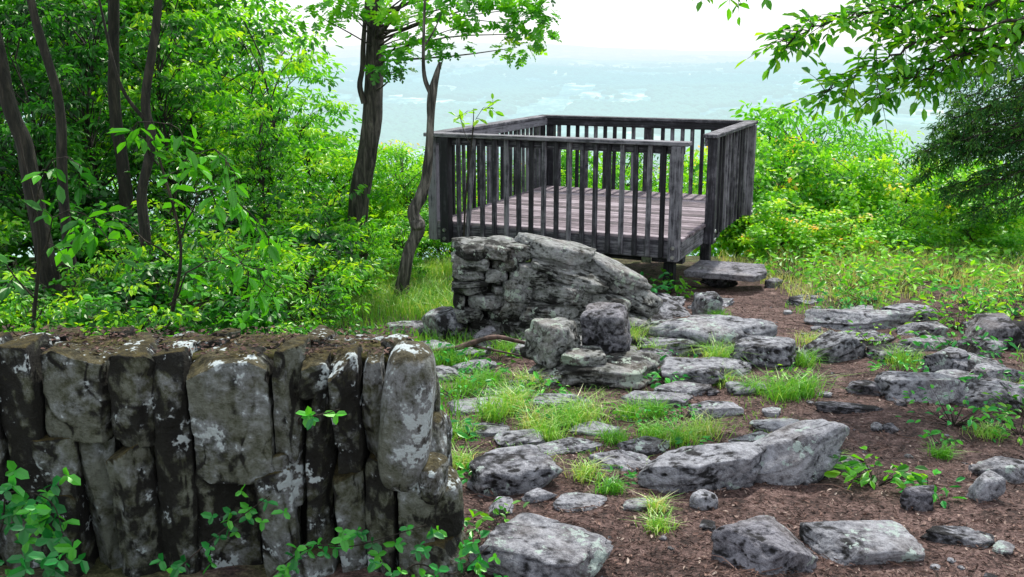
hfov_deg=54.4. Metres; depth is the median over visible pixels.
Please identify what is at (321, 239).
shrub
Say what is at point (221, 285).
shrub
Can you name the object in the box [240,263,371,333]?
shrub
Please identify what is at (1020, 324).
rock
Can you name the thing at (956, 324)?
weed plant
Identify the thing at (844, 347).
rock
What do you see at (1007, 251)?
weed plant
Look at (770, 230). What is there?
bush
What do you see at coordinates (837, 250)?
weed plant
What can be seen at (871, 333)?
rock
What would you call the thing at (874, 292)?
weed plant
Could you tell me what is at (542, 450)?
rock
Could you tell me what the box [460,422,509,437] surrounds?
rock
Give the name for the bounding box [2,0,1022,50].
sky
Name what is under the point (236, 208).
sapling
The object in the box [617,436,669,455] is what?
rock
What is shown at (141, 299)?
shrub
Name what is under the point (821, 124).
bush
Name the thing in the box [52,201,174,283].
shrub
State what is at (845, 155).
bush
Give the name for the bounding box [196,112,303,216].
sapling
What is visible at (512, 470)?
rock
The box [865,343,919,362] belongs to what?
rock
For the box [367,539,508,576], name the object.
vine
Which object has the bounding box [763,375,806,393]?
weed plant
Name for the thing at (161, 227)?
shrub
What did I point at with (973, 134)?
juniper tree
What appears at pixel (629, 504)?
rock
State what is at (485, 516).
weed plant
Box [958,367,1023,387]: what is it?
weed plant
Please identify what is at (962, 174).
bush
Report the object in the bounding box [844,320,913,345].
weed plant
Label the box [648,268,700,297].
weed plant
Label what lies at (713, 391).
rock
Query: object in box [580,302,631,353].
rock
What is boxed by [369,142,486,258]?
bush
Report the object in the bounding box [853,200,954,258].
bush
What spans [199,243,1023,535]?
grass
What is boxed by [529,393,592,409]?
rock
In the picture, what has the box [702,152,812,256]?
bush
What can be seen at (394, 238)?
shrub
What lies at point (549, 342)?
rock
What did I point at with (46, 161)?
sapling
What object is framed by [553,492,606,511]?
rock
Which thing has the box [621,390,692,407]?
rock
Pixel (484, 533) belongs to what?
weed plant
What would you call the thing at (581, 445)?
rock
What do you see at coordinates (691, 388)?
rock
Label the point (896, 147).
bush
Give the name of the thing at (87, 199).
shrub
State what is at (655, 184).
bush
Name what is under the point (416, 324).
rock
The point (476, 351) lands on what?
rock
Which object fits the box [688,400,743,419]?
rock
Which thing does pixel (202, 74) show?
sapling
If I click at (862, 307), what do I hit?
rock
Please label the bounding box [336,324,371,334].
shrub
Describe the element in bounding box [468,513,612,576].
rock
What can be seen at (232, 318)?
shrub
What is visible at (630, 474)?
weed plant
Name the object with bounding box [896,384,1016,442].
weed plant
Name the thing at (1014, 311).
weed plant
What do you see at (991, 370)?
rock
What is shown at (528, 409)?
weed plant
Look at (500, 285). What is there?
ruined wall
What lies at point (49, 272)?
tree
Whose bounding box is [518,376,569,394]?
weed plant
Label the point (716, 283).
rock
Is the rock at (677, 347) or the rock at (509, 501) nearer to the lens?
the rock at (509, 501)
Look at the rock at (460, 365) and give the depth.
7.00 m
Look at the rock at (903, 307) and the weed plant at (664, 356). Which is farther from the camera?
the rock at (903, 307)
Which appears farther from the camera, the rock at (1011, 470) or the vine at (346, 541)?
the rock at (1011, 470)
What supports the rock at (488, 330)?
on the ground at (580, 56)
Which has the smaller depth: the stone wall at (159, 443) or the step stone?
the stone wall at (159, 443)
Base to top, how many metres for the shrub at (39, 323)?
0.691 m
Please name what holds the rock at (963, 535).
on the ground at (580, 56)
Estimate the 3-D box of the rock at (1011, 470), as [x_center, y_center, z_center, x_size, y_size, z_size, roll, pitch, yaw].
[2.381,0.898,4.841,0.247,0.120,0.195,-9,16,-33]
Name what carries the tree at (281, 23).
on the ground at (580, 56)
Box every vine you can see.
[0,460,80,576]
[0,525,89,576]
[149,484,289,576]
[270,525,446,576]
[296,406,346,429]
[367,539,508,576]
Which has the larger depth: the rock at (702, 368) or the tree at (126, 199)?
the tree at (126, 199)
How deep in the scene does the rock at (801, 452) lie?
4.72 m
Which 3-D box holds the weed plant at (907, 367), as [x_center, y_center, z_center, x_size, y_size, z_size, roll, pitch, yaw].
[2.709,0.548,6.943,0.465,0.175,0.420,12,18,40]
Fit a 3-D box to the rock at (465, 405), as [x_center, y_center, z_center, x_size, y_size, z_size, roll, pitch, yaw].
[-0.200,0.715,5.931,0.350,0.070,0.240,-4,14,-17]
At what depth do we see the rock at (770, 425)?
5.60 m
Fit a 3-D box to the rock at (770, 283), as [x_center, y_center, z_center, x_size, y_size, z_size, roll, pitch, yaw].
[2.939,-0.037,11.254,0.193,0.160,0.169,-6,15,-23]
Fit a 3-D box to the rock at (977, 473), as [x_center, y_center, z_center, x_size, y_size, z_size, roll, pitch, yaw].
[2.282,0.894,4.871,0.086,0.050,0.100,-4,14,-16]
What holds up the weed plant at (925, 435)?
on the ground at (580, 56)
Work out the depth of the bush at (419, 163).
20.22 m
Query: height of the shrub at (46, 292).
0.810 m
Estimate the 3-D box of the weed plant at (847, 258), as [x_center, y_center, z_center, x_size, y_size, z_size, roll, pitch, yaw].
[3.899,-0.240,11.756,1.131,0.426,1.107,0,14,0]
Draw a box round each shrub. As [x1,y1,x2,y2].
[0,174,42,270]
[0,184,136,286]
[0,193,51,275]
[0,253,35,306]
[0,260,79,331]
[0,269,95,332]
[4,314,70,332]
[51,252,228,335]
[51,279,209,335]
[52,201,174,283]
[57,242,179,318]
[80,198,218,282]
[82,247,171,299]
[153,230,317,332]
[154,205,300,303]
[164,188,297,246]
[165,280,316,334]
[166,191,304,302]
[229,160,390,264]
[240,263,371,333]
[243,223,383,322]
[250,225,364,300]
[259,198,378,282]
[268,321,293,333]
[320,222,394,276]
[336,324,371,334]
[345,257,397,305]
[366,210,436,273]
[371,244,429,284]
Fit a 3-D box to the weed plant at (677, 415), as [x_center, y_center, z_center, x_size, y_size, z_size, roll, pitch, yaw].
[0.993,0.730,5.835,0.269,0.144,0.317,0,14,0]
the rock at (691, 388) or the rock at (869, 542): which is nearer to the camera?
the rock at (869, 542)
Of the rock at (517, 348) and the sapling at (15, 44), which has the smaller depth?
the rock at (517, 348)
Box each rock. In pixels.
[386,320,424,335]
[419,340,453,353]
[422,306,465,339]
[436,365,465,380]
[448,396,501,415]
[450,359,496,373]
[454,346,492,359]
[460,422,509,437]
[467,444,563,497]
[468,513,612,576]
[474,326,498,346]
[480,386,529,398]
[488,496,513,515]
[493,429,544,447]
[502,370,557,388]
[505,340,525,358]
[520,317,580,368]
[521,488,556,503]
[529,351,661,389]
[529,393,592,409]
[536,437,602,453]
[538,447,556,455]
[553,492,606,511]
[560,345,606,365]
[569,421,619,436]
[570,507,581,512]
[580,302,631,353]
[588,450,650,471]
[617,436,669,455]
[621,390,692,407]
[623,498,652,510]
[637,347,672,365]
[637,442,766,493]
[638,337,698,355]
[648,318,681,334]
[649,315,777,354]
[651,293,690,320]
[653,381,711,395]
[659,535,666,540]
[661,357,725,384]
[672,296,685,305]
[688,314,711,317]
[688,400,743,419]
[689,489,717,510]
[691,291,723,314]
[699,519,715,530]
[700,278,737,287]
[703,357,751,376]
[704,388,719,395]
[711,515,817,574]
[722,298,734,306]
[725,381,768,395]
[728,431,768,441]
[729,336,799,368]
[749,418,798,432]
[754,419,849,485]
[762,407,780,417]
[764,278,782,287]
[783,310,792,314]
[786,294,825,305]
[799,520,924,565]
[800,330,865,362]
[804,308,913,330]
[811,326,820,331]
[813,401,882,413]
[819,391,831,397]
[835,455,868,472]
[837,329,894,345]
[845,305,873,309]
[845,380,882,396]
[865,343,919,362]
[870,422,883,432]
[874,371,967,404]
[881,303,937,321]
[882,423,899,433]
[894,399,906,406]
[895,321,948,336]
[898,335,954,350]
[900,485,934,511]
[904,454,913,457]
[919,525,994,548]
[921,347,968,371]
[930,564,940,569]
[934,369,981,382]
[947,557,955,562]
[949,336,1005,357]
[952,381,1023,411]
[962,313,1023,349]
[963,320,1023,333]
[966,470,1005,502]
[967,352,1005,370]
[968,464,980,475]
[970,362,1023,381]
[970,456,1023,483]
[976,530,993,539]
[978,377,1023,395]
[983,572,997,576]
[992,540,1014,555]
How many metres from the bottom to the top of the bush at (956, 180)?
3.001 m
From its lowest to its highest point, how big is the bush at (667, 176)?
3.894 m
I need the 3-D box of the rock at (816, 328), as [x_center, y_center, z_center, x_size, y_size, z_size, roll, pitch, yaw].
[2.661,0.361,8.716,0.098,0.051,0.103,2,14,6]
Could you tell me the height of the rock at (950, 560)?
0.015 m
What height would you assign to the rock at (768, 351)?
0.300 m
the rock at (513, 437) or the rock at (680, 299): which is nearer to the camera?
the rock at (513, 437)
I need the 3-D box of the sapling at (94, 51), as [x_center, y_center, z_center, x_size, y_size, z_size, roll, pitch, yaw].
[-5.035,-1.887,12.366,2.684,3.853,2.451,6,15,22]
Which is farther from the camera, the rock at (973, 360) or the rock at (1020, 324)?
the rock at (1020, 324)
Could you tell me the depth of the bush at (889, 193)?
14.77 m
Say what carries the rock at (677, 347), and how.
on the ground at (580, 56)
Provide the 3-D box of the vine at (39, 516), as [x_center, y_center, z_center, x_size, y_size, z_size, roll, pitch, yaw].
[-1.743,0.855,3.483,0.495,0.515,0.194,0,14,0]
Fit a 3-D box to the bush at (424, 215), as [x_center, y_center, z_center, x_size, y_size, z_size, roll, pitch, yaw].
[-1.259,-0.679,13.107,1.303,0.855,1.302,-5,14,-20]
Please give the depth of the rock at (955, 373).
6.79 m
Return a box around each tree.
[0,29,63,308]
[2,0,259,201]
[2,0,301,246]
[4,13,211,192]
[7,134,159,236]
[22,0,350,253]
[27,0,86,309]
[98,0,161,262]
[107,0,136,261]
[129,0,361,206]
[290,0,561,259]
[393,0,441,300]
[692,0,1023,144]
[894,51,1023,227]
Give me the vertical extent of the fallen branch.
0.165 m
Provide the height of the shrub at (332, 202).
1.634 m
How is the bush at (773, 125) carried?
on the ground at (580, 56)
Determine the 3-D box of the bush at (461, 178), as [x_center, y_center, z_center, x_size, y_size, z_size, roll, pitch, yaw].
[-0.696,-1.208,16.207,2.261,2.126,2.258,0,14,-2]
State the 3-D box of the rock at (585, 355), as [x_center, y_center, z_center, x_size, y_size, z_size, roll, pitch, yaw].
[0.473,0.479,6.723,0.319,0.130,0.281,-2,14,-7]
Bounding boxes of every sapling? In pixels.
[0,0,104,268]
[0,0,208,211]
[0,6,113,263]
[0,83,101,202]
[0,137,138,328]
[1,13,51,195]
[7,0,218,210]
[27,97,148,204]
[55,121,294,334]
[78,0,252,234]
[83,115,204,261]
[90,2,256,235]
[165,6,346,210]
[190,103,322,246]
[192,34,332,204]
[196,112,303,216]
[246,88,359,205]
[448,93,503,236]
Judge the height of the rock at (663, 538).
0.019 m
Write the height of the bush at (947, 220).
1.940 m
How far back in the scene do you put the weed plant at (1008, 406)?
5.90 m
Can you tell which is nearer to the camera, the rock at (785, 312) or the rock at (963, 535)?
the rock at (963, 535)
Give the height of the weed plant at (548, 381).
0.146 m
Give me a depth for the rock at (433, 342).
7.63 m
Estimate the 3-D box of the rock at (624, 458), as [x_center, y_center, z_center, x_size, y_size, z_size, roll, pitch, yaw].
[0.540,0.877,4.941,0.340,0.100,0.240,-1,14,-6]
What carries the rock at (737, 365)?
on the ground at (580, 56)
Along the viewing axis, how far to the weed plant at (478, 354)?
7.32 m
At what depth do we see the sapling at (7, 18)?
11.91 m
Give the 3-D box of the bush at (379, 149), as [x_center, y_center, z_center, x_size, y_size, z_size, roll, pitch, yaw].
[-2.550,-1.244,17.197,2.813,2.648,2.816,-5,14,-21]
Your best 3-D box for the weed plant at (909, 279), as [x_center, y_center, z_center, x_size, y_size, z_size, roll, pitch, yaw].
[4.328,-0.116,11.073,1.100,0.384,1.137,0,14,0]
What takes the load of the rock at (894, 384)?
on the ground at (580, 56)
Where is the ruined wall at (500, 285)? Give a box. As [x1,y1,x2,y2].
[451,232,662,350]
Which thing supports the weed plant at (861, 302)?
on the ground at (580, 56)
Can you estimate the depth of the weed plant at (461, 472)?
4.68 m
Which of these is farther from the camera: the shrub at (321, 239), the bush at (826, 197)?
the bush at (826, 197)
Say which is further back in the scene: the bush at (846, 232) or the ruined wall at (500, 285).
the bush at (846, 232)
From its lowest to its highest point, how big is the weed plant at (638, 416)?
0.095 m
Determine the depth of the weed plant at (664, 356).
7.20 m
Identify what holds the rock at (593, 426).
on the ground at (580, 56)
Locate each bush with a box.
[238,137,398,258]
[283,147,407,249]
[294,139,423,259]
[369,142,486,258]
[369,204,454,259]
[370,146,499,261]
[406,151,499,249]
[466,167,565,209]
[499,149,628,197]
[521,150,628,189]
[573,152,720,255]
[588,152,706,193]
[666,129,815,256]
[686,98,871,257]
[687,134,824,257]
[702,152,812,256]
[734,194,833,261]
[757,111,903,202]
[762,135,880,258]
[765,144,887,256]
[785,205,892,261]
[789,129,934,256]
[828,148,950,255]
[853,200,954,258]
[881,153,1010,259]
[897,154,1023,259]
[904,159,1021,245]
[924,204,1023,265]
[956,153,1023,260]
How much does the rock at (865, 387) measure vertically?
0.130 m
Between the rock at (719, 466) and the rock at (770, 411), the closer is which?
the rock at (719, 466)
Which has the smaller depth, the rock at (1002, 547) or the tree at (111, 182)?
the rock at (1002, 547)
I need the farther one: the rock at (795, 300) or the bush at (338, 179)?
the bush at (338, 179)
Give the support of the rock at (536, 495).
on the ground at (580, 56)
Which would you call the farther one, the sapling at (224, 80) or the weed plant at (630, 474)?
the sapling at (224, 80)
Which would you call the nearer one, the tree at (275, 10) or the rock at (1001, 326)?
the rock at (1001, 326)
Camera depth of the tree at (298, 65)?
15.02 m
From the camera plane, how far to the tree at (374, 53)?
10.50 m
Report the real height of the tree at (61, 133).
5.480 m
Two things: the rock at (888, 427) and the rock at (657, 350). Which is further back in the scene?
the rock at (657, 350)
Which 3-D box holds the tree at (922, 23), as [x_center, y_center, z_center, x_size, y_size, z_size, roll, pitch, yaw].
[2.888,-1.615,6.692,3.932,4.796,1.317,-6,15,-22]
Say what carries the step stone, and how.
on the ground at (580, 56)
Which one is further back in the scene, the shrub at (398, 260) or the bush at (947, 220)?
the bush at (947, 220)
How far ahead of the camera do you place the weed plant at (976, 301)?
9.22 m
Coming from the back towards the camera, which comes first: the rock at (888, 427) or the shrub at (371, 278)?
the shrub at (371, 278)
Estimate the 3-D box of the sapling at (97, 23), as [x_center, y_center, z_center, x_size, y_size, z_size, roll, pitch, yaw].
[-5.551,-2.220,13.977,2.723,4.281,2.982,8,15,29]
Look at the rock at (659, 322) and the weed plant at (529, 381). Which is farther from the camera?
the rock at (659, 322)
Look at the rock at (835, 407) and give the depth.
5.90 m
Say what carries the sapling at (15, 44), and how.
on the ground at (580, 56)
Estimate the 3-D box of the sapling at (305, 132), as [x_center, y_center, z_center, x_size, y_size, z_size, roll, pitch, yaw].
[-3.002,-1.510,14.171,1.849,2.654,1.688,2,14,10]
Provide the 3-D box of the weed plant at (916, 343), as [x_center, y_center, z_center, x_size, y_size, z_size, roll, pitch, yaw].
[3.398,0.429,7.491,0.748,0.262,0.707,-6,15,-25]
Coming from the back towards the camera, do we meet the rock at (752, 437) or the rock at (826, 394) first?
the rock at (826, 394)
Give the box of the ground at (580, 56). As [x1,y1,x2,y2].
[0,42,1023,576]
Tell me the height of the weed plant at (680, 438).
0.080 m
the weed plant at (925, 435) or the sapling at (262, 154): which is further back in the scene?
the sapling at (262, 154)
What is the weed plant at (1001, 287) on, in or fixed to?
on the ground at (580, 56)
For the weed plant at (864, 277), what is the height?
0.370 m
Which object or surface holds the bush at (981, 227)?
on the ground at (580, 56)
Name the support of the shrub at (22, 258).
on the ground at (580, 56)
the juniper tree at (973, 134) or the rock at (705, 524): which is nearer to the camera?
the rock at (705, 524)
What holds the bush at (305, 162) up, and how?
on the ground at (580, 56)
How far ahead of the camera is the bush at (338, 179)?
14.25 m
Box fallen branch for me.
[433,335,524,355]
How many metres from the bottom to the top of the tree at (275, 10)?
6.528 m
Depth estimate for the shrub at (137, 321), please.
6.12 m
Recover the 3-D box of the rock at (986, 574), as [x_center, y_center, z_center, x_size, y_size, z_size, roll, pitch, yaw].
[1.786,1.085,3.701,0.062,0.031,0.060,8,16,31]
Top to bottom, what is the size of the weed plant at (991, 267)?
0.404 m
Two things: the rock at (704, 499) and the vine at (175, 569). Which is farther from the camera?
the rock at (704, 499)
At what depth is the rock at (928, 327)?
8.44 m
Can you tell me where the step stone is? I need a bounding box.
[684,260,766,281]
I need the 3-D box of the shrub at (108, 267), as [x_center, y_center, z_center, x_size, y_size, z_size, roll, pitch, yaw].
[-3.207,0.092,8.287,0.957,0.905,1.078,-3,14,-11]
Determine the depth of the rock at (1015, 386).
6.45 m
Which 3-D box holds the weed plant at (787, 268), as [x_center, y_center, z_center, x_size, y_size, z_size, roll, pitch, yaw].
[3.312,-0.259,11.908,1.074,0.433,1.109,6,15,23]
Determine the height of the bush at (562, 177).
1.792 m
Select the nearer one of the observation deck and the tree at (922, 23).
the tree at (922, 23)
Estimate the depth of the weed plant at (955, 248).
12.66 m
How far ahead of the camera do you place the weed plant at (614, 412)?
5.76 m
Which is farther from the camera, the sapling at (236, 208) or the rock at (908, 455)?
the sapling at (236, 208)
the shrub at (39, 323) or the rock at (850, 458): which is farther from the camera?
the shrub at (39, 323)
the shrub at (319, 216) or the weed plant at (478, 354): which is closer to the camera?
the weed plant at (478, 354)
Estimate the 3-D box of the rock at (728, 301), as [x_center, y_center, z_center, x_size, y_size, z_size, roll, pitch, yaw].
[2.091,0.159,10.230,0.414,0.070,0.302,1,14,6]
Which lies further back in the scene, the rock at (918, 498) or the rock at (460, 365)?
the rock at (460, 365)
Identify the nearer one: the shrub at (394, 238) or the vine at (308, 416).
the vine at (308, 416)
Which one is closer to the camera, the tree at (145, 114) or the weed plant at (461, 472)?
the weed plant at (461, 472)
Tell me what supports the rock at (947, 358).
on the ground at (580, 56)
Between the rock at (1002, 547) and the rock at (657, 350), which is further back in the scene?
the rock at (657, 350)
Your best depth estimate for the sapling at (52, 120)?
12.99 m
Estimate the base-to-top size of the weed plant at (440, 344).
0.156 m
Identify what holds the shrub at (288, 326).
on the ground at (580, 56)
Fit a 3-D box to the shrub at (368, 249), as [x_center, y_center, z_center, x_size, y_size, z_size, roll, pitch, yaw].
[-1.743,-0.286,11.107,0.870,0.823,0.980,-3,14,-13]
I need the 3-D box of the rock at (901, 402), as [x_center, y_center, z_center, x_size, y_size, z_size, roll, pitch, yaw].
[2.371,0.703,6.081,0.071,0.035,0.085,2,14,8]
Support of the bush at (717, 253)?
on the ground at (580, 56)
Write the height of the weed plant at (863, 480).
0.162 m
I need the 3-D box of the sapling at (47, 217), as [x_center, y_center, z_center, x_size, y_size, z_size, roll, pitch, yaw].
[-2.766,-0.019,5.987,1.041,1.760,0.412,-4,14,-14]
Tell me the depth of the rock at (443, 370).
6.77 m
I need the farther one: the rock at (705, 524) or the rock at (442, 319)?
the rock at (442, 319)
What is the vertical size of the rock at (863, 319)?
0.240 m
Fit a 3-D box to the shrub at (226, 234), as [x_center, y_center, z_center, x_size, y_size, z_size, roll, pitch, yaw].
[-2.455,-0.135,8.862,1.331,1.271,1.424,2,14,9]
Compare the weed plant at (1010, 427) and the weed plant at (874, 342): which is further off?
the weed plant at (874, 342)
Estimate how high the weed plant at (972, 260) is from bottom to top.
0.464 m
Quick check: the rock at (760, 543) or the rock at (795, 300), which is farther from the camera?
the rock at (795, 300)
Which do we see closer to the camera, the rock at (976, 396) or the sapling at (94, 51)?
the rock at (976, 396)
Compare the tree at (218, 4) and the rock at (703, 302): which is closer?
the rock at (703, 302)
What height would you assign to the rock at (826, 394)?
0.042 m
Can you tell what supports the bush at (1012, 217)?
on the ground at (580, 56)
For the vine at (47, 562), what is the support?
on the ground at (580, 56)
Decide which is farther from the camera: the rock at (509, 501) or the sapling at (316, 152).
the sapling at (316, 152)
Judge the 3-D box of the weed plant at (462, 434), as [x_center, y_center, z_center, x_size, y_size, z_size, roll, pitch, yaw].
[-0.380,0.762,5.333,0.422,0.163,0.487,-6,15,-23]
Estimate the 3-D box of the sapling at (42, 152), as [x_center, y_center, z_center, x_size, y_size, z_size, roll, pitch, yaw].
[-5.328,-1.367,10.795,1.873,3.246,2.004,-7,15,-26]
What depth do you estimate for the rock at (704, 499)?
4.39 m
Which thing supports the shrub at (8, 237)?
on the ground at (580, 56)
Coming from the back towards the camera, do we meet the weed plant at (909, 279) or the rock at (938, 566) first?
the weed plant at (909, 279)
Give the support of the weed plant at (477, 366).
on the ground at (580, 56)
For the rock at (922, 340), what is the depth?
7.85 m
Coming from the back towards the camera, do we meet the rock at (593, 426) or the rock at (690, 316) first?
the rock at (690, 316)
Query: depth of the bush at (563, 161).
16.04 m
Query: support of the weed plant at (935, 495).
on the ground at (580, 56)
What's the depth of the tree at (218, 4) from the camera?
15.06 m
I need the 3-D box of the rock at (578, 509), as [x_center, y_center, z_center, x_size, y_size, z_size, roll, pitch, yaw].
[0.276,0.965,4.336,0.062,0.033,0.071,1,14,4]
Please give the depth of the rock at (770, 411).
5.86 m
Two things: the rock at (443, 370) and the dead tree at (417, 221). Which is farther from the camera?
the dead tree at (417, 221)
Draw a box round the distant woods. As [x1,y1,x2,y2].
[186,60,1023,200]
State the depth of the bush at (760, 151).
15.85 m
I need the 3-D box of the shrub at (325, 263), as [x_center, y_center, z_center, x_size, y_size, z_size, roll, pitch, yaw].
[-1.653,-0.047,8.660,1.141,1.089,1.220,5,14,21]
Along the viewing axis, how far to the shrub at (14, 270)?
8.84 m
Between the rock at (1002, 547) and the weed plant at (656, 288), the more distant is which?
the weed plant at (656, 288)
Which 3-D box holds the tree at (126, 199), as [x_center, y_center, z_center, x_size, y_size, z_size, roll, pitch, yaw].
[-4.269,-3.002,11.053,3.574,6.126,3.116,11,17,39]
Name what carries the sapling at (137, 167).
on the ground at (580, 56)
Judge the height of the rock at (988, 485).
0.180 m
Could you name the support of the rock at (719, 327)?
on the ground at (580, 56)
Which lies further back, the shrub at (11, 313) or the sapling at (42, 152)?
the sapling at (42, 152)
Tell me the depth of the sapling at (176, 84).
11.65 m
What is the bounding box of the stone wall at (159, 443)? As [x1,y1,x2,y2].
[0,323,471,576]
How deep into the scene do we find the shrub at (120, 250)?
8.80 m
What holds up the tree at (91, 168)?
on the ground at (580, 56)
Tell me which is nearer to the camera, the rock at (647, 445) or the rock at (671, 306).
the rock at (647, 445)
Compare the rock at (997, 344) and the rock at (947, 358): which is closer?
the rock at (947, 358)
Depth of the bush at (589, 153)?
19.20 m
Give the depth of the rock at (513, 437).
5.30 m
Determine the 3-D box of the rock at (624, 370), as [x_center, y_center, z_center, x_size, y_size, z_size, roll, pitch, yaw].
[0.567,0.564,6.794,0.918,0.200,0.539,3,14,11]
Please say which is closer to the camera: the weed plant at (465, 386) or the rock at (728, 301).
the weed plant at (465, 386)
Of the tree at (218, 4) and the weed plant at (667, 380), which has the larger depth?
the tree at (218, 4)
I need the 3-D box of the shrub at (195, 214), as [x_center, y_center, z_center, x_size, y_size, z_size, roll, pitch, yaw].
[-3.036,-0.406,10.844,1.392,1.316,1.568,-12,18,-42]
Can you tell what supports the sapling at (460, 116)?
on the ground at (580, 56)
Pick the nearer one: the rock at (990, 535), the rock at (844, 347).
the rock at (990, 535)
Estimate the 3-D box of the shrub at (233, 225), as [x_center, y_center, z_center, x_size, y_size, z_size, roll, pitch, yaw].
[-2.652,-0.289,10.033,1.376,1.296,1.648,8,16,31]
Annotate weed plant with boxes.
[426,339,467,364]
[439,370,496,402]
[440,404,479,447]
[456,463,471,484]
[457,357,510,380]
[458,522,497,576]
[464,497,528,533]
[472,345,518,365]
[512,397,568,423]
[515,371,570,397]
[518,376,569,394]
[576,400,628,422]
[597,465,637,485]
[628,409,674,431]
[640,271,674,294]
[643,368,689,387]
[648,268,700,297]
[656,349,697,363]
[660,399,702,421]
[675,431,713,445]
[747,244,835,282]
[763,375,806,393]
[769,362,817,380]
[794,256,902,297]
[795,247,892,281]
[808,236,920,277]
[814,287,881,308]
[824,446,928,489]
[834,278,900,306]
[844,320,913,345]
[849,256,952,299]
[867,352,928,371]
[891,233,999,272]
[891,469,965,508]
[893,245,1008,287]
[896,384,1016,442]
[904,295,1010,336]
[912,326,1018,365]
[918,430,962,446]
[923,278,1023,315]
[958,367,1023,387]
[962,237,1023,272]
[964,257,1023,300]
[964,288,1023,320]
[973,257,1023,291]
[982,387,1023,415]
[982,397,1023,444]
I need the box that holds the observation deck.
[423,114,757,288]
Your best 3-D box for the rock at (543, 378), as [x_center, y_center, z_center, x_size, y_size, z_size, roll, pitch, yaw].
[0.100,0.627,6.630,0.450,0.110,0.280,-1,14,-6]
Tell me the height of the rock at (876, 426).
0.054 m
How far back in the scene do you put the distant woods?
4672.97 m
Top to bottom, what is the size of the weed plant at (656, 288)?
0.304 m
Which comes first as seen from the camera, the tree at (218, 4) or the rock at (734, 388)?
the rock at (734, 388)
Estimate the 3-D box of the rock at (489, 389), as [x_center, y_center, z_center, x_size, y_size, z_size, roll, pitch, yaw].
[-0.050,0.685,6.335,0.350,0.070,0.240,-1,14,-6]

